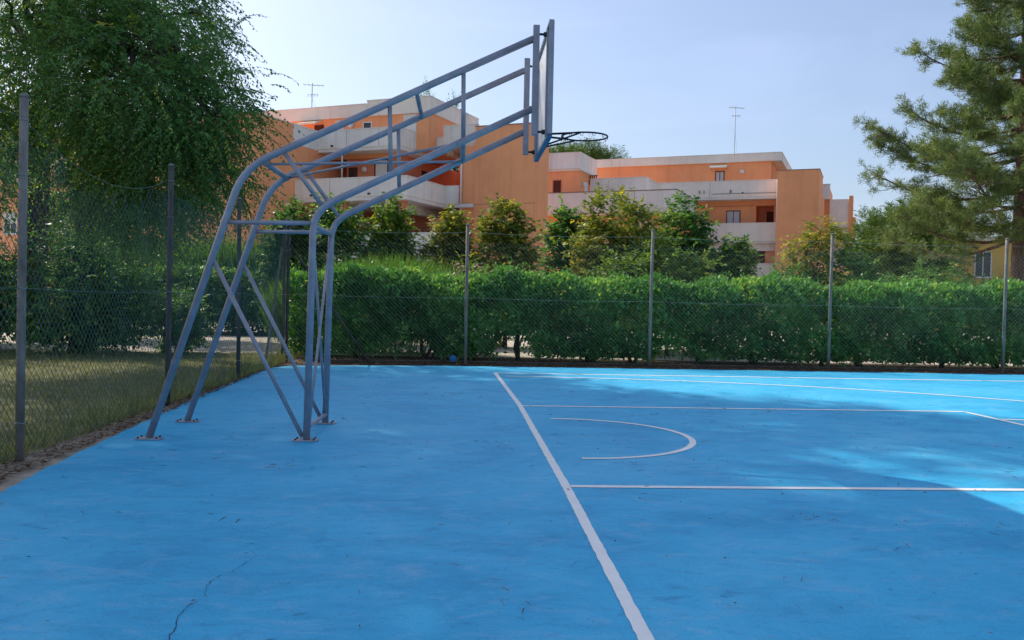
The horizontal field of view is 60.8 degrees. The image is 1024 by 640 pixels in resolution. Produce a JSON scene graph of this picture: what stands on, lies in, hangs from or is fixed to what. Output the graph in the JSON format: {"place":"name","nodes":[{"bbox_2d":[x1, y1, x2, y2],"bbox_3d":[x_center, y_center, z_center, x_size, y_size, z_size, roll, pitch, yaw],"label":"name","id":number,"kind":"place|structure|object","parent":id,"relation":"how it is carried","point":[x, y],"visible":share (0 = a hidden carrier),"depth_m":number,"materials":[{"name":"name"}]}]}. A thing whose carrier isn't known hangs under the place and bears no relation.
{"place":"outdoors","nodes":[
{"label":"outdoors","id":0,"kind":"place"},
{"bbox_2d":[0,375,245,492],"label":"edge strip","id":1,"kind":"object","parent":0,"point":[18,477],"visible":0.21,"depth_m":7.42,"materials":[{"name":"grey concrete"}]},
{"bbox_2d":[0,363,281,482],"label":"leaf litter","id":2,"kind":"object","parent":1,"relation":"on","point":[42,461],"visible":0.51,"depth_m":8.34,"materials":[{"name":"brown plant"}]},
{"bbox_2d":[0,93,286,462],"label":"chain link fence","id":3,"kind":"object","parent":1,"relation":"on","point":[21,288],"visible":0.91,"depth_m":9.03,"materials":[{"name":"metal"}]},
{"bbox_2d":[0,337,305,464],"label":"lawn","id":4,"kind":"structure","parent":0,"point":[37,394],"depth_m":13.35,"materials":[{"name":"plant"}]},
{"bbox_2d":[0,255,39,348],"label":"shrub","id":5,"kind":"object","parent":4,"relation":"on","point":[6,326],"visible":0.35,"depth_m":19.21,"materials":[{"name":"green plant"}]},
{"bbox_2d":[0,216,165,355],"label":"shrub","id":6,"kind":"object","parent":4,"relation":"on","point":[29,305],"visible":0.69,"depth_m":18.83,"materials":[{"name":"green plant"}]},
{"bbox_2d":[0,0,303,351],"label":"tree","id":7,"kind":"object","parent":4,"relation":"on","point":[160,76],"visible":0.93,"depth_m":14.86,"materials":[{"name":"green plant"}]},
{"bbox_2d":[137,282,217,354],"bbox_3d":[-7.607,0.127,19.923,1.778,2.009,2.310,1,1,-3],"label":"shrub","id":8,"kind":"object","parent":4,"relation":"on","point":[175,319],"visible":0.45,"depth_m":19.65,"materials":[{"name":"green plant"}]},
{"bbox_2d":[253,270,343,347],"bbox_3d":[-5.048,-0.293,21.567,2.732,2.143,2.488,1,1,-3],"label":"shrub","id":9,"kind":"object","parent":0,"point":[278,302],"visible":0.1,"depth_m":21.17,"materials":[{"name":"green plant"}]},
{"bbox_2d":[317,247,461,352],"bbox_3d":[-3.006,-0.545,21.902,5.017,2.717,3.190,1,1,-3],"label":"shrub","id":10,"kind":"object","parent":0,"point":[394,263],"visible":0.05,"depth_m":21.60,"materials":[{"name":"green plant"}]},
{"bbox_2d":[14,331,996,347],"bbox_3d":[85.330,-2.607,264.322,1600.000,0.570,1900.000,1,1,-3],"label":"ground","id":11,"kind":"structure","parent":0,"point":[227,334],"depth_m":30.43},
{"bbox_2d":[0,64,47,264],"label":"background tree","id":12,"kind":"object","parent":11,"relation":"on","point":[1,207],"visible":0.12,"depth_m":23.64,"materials":[{"name":"green plant"}]},
{"bbox_2d":[14,2,54,341],"bbox_3d":[-11.303,-8.978,22.306,9.291,19.372,7.845,2,2,41],"label":"tall tree","id":13,"kind":"object","parent":11,"relation":"on","point":[36,214],"visible":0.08,"depth_m":23.35,"materials":[{"name":"green plant"}]},
{"bbox_2d":[48,111,220,303],"bbox_3d":[-11.624,-3.088,26.491,5.685,7.341,5.014,0,2,-31],"label":"background tree","id":14,"kind":"object","parent":11,"relation":"on","point":[62,215],"visible":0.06,"depth_m":26.09,"materials":[{"name":"green plant"}]},
{"bbox_2d":[0,258,333,335],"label":"hedge","id":15,"kind":"object","parent":11,"relation":"on","point":[225,298],"visible":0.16,"depth_m":29.67,"materials":[{"name":"green plant"}]},
{"bbox_2d":[419,78,435,95],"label":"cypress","id":16,"kind":"object","parent":11,"relation":"on","point":[421,94],"visible":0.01,"depth_m":79.88,"materials":[{"name":"green plant"}]},
{"bbox_2d":[447,92,460,171],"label":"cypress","id":17,"kind":"object","parent":11,"relation":"on","point":[456,169],"visible":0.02,"depth_m":80.49,"materials":[{"name":"green plant"}]},
{"bbox_2d":[399,251,538,340],"bbox_3d":[-0.860,-0.382,21.377,3.942,2.610,2.105,1,1,-3],"label":"oleander","id":18,"kind":"object","parent":11,"relation":"on","point":[470,265],"visible":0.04,"depth_m":21.10,"materials":[{"name":"green plant"}]},
{"bbox_2d":[549,135,631,159],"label":"stone pine","id":19,"kind":"object","parent":11,"relation":"on","point":[593,152],"visible":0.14,"depth_m":86.99,"materials":[{"name":"green plant"}]},
{"bbox_2d":[580,228,726,355],"bbox_3d":[3.704,-0.727,22.645,3.902,3.424,2.612,0,1,-28],"label":"shrub","id":20,"kind":"object","parent":11,"relation":"on","point":[639,270],"visible":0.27,"depth_m":22.36,"materials":[{"name":"green plant"}]},
{"bbox_2d":[0,0,1022,238],"label":"sky","id":21,"kind":"structure","parent":0,"point":[660,78],"materials":[{"name":"blue"}]},
{"bbox_2d":[0,365,1023,639],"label":"court","id":22,"kind":"object","parent":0,"point":[386,537],"visible":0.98,"depth_m":5.63,"materials":[{"name":"paint"}]},
{"bbox_2d":[135,19,607,441],"bbox_3d":[-1.283,-0.850,8.807,4.486,3.987,1.530,1,1,-3],"label":"basketball stand","id":23,"kind":"object","parent":22,"relation":"on","point":[540,110],"visible":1,"depth_m":8.30,"materials":[{"name":"paint"}]},
{"bbox_2d":[1,372,1016,639],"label":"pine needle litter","id":24,"kind":"object","parent":22,"relation":"on","point":[559,442],"visible":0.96,"depth_m":7.46,"materials":[{"name":"brown plant"}]},
{"bbox_2d":[26,375,1014,632],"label":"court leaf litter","id":25,"kind":"object","parent":22,"relation":"on","point":[642,519],"visible":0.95,"depth_m":6.48,"materials":[{"name":"brown plant"}]},
{"bbox_2d":[0,332,1023,365],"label":"driveway","id":26,"kind":"structure","parent":0,"point":[501,354],"depth_m":22.05,"materials":[{"name":"grey asphalt"}]},
{"bbox_2d":[247,194,335,306],"bbox_3d":[-6.511,-1.510,26.018,2.873,4.416,2.552,1,1,-3],"label":"tree","id":27,"kind":"object","parent":26,"relation":"on","point":[293,212],"visible":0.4,"depth_m":25.64,"materials":[{"name":"green plant"}]},
{"bbox_2d":[290,192,382,270],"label":"tree","id":28,"kind":"object","parent":26,"relation":"on","point":[328,216],"visible":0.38,"depth_m":25.54,"materials":[{"name":"green plant"}]},
{"bbox_2d":[360,191,423,267],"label":"tree","id":29,"kind":"object","parent":26,"relation":"on","point":[397,231],"visible":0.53,"depth_m":25.74,"materials":[{"name":"green plant"}]},
{"bbox_2d":[417,203,479,290],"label":"tree","id":30,"kind":"object","parent":26,"relation":"on","point":[447,228],"visible":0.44,"depth_m":25.64,"materials":[{"name":"green plant"}]},
{"bbox_2d":[469,192,553,347],"bbox_3d":[-0.127,-1.270,25.101,2.637,4.675,2.692,1,1,11],"label":"tree","id":31,"kind":"object","parent":26,"relation":"on","point":[500,227],"visible":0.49,"depth_m":24.75,"materials":[{"name":"green plant"}]},
{"bbox_2d":[536,193,594,336],"bbox_3d":[1.677,-1.484,26.926,2.359,4.861,2.231,1,1,-3],"label":"tree","id":32,"kind":"object","parent":26,"relation":"on","point":[557,230],"visible":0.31,"depth_m":26.63,"materials":[{"name":"green plant"}]},
{"bbox_2d":[559,180,683,333],"bbox_3d":[2.949,-1.481,24.381,3.678,4.823,3.350,1,1,-3],"label":"tree","id":33,"kind":"object","parent":26,"relation":"on","point":[596,230],"visible":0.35,"depth_m":23.79,"materials":[{"name":"green plant"}]},
{"bbox_2d":[646,190,735,348],"bbox_3d":[5.300,-1.437,26.052,3.136,4.753,2.535,1,1,-3],"label":"tree","id":34,"kind":"object","parent":26,"relation":"on","point":[690,220],"visible":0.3,"depth_m":25.61,"materials":[{"name":"green plant"}]},
{"bbox_2d":[697,232,765,343],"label":"tree","id":35,"kind":"object","parent":26,"relation":"on","point":[740,258],"visible":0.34,"depth_m":24.74,"materials":[{"name":"green plant"}]},
{"bbox_2d":[775,214,858,278],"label":"tree","id":36,"kind":"object","parent":26,"relation":"on","point":[837,233],"visible":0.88,"depth_m":26.75,"materials":[{"name":"green plant"}]},
{"bbox_2d":[756,237,888,320],"bbox_3d":[9.474,-0.823,26.848,4.234,3.655,2.640,1,1,-3],"label":"tree","id":37,"kind":"object","parent":26,"relation":"on","point":[850,263],"visible":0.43,"depth_m":26.43,"materials":[{"name":"green plant"}]},
{"bbox_2d":[140,320,1001,345],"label":"forecourt","id":38,"kind":"structure","parent":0,"point":[551,325],"depth_m":36.50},
{"bbox_2d":[108,230,335,328],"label":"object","id":39,"kind":"object","parent":38,"relation":"on","point":[227,255],"visible":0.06,"depth_m":31.04,"materials":[{"name":"green plant"}]},
{"bbox_2d":[0,95,548,321],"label":"apartment building","id":40,"kind":"structure","parent":38,"relation":"on","point":[509,171],"depth_m":50.97,"materials":[{"name":"orange paint"}]},
{"bbox_2d":[2,213,17,234],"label":"window","id":41,"kind":"structure","parent":40,"relation":"in","point":[13,226],"depth_m":53.75,"materials":[{"name":"grey glass"}]},
{"bbox_2d":[303,83,322,106],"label":"roof antenna","id":42,"kind":"object","parent":40,"relation":"on","point":[312,94],"visible":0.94,"depth_m":56.99,"materials":[{"name":"metal"}]},
{"bbox_2d":[314,125,323,130],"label":"door","id":43,"kind":"structure","parent":40,"relation":"in","point":[316,127],"depth_m":54.18,"materials":[{"name":"wood"}]},
{"bbox_2d":[349,167,357,176],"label":"window","id":44,"kind":"structure","parent":40,"relation":"in","point":[352,171],"depth_m":52.95,"materials":[{"name":"brown glass"}]},
{"bbox_2d":[363,121,371,127],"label":"window","id":45,"kind":"structure","parent":40,"relation":"in","point":[365,124],"depth_m":52.87,"materials":[{"name":"grey glass"}]},
{"bbox_2d":[374,159,387,175],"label":"door","id":46,"kind":"structure","parent":40,"relation":"in","point":[379,169],"depth_m":52.17,"materials":[{"name":"white"}]},
{"bbox_2d":[403,114,416,149],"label":"window","id":47,"kind":"structure","parent":40,"relation":"in","point":[413,127],"depth_m":51.69,"materials":[{"name":"glass"}]},
{"bbox_2d":[547,152,855,322],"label":"apartment building","id":48,"kind":"structure","parent":38,"relation":"on","point":[764,200],"depth_m":65.65,"materials":[{"name":"orange paint"}]},
{"bbox_2d":[552,179,561,191],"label":"window","id":49,"kind":"structure","parent":48,"relation":"in","point":[556,184],"depth_m":65.02,"materials":[{"name":"wood"}]},
{"bbox_2d":[584,182,587,191],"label":"door","id":50,"kind":"structure","parent":48,"relation":"in","point":[586,186],"depth_m":65.95,"materials":[{"name":"metal"}]},
{"bbox_2d":[637,220,652,238],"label":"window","id":51,"kind":"structure","parent":48,"relation":"in","point":[640,223],"depth_m":62.40,"materials":[{"name":"grey glass"}]},
{"bbox_2d":[715,171,724,180],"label":"window","id":52,"kind":"structure","parent":48,"relation":"in","point":[719,175],"depth_m":67.86,"materials":[{"name":"white glass"}]},
{"bbox_2d":[726,210,740,222],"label":"window","id":53,"kind":"structure","parent":48,"relation":"in","point":[731,216],"depth_m":66.74,"materials":[{"name":"white glass"}]},
{"bbox_2d":[729,106,743,153],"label":"roof antenna","id":54,"kind":"object","parent":48,"relation":"on","point":[735,115],"visible":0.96,"depth_m":70.16,"materials":[{"name":"metal"}]},
{"bbox_2d":[766,212,773,221],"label":"door","id":55,"kind":"structure","parent":48,"relation":"in","point":[770,215],"depth_m":66.88,"materials":[{"name":"brown wood"}]},
{"bbox_2d":[820,267,855,336],"bbox_3d":[14.016,-1.020,36.785,2.768,3.785,2.967,1,1,-24],"label":"shrub","id":56,"kind":"object","parent":38,"relation":"on","point":[840,281],"visible":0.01,"depth_m":36.53,"materials":[{"name":"green plant"}]},
{"bbox_2d":[809,266,906,327],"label":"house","id":57,"kind":"structure","parent":38,"relation":"on","point":[844,282],"depth_m":59.94,"materials":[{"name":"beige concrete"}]},
{"bbox_2d":[838,204,962,295],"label":"stone pine","id":58,"kind":"object","parent":38,"relation":"on","point":[893,265],"visible":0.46,"depth_m":53.83,"materials":[{"name":"green plant"}]},
{"bbox_2d":[849,184,991,328],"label":"stone pine","id":59,"kind":"object","parent":38,"relation":"on","point":[899,200],"visible":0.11,"depth_m":53.97,"materials":[{"name":"green plant"}]},
{"bbox_2d":[852,0,1023,342],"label":"pine tree","id":60,"kind":"object","parent":38,"relation":"on","point":[983,31],"visible":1,"depth_m":34.24,"materials":[{"name":"green plant"}]},
{"bbox_2d":[877,256,1017,343],"bbox_3d":[16.995,-0.729,34.062,6.092,3.517,3.354,1,1,-3],"label":"shrub","id":61,"kind":"object","parent":38,"relation":"on","point":[936,275],"visible":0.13,"depth_m":33.95,"materials":[{"name":"green plant"}]},
{"bbox_2d":[935,236,1010,326],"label":"yellow house","id":62,"kind":"structure","parent":38,"relation":"on","point":[998,261],"depth_m":58.96,"materials":[{"name":"paint"}]},
{"bbox_2d":[974,251,991,277],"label":"window","id":63,"kind":"structure","parent":62,"relation":"in","point":[987,259],"depth_m":58.99,"materials":[{"name":"grey glass"}]},
{"bbox_2d":[276,355,1023,374],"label":"soil bed","id":64,"kind":"object","parent":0,"point":[836,366],"visible":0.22,"depth_m":19.62,"materials":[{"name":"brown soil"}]},
{"bbox_2d":[449,355,456,362],"bbox_3d":[-1.278,0.840,18.833,0.168,0.164,0.164,1,1,-3],"label":"ball","id":65,"kind":"object","parent":64,"relation":"on","point":[453,358],"visible":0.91,"depth_m":18.77,"materials":[{"name":"blue rubber"}]},
{"bbox_2d":[279,255,1023,368],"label":"hedge","id":66,"kind":"object","parent":64,"relation":"on","point":[905,320],"visible":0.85,"depth_m":19.56,"materials":[{"name":"green plant"}]},
{"bbox_2d":[285,219,1023,372],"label":"chain link fence","id":67,"kind":"object","parent":64,"relation":"on","point":[829,309],"visible":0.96,"depth_m":18.68,"materials":[{"name":"metal"}]}
]}

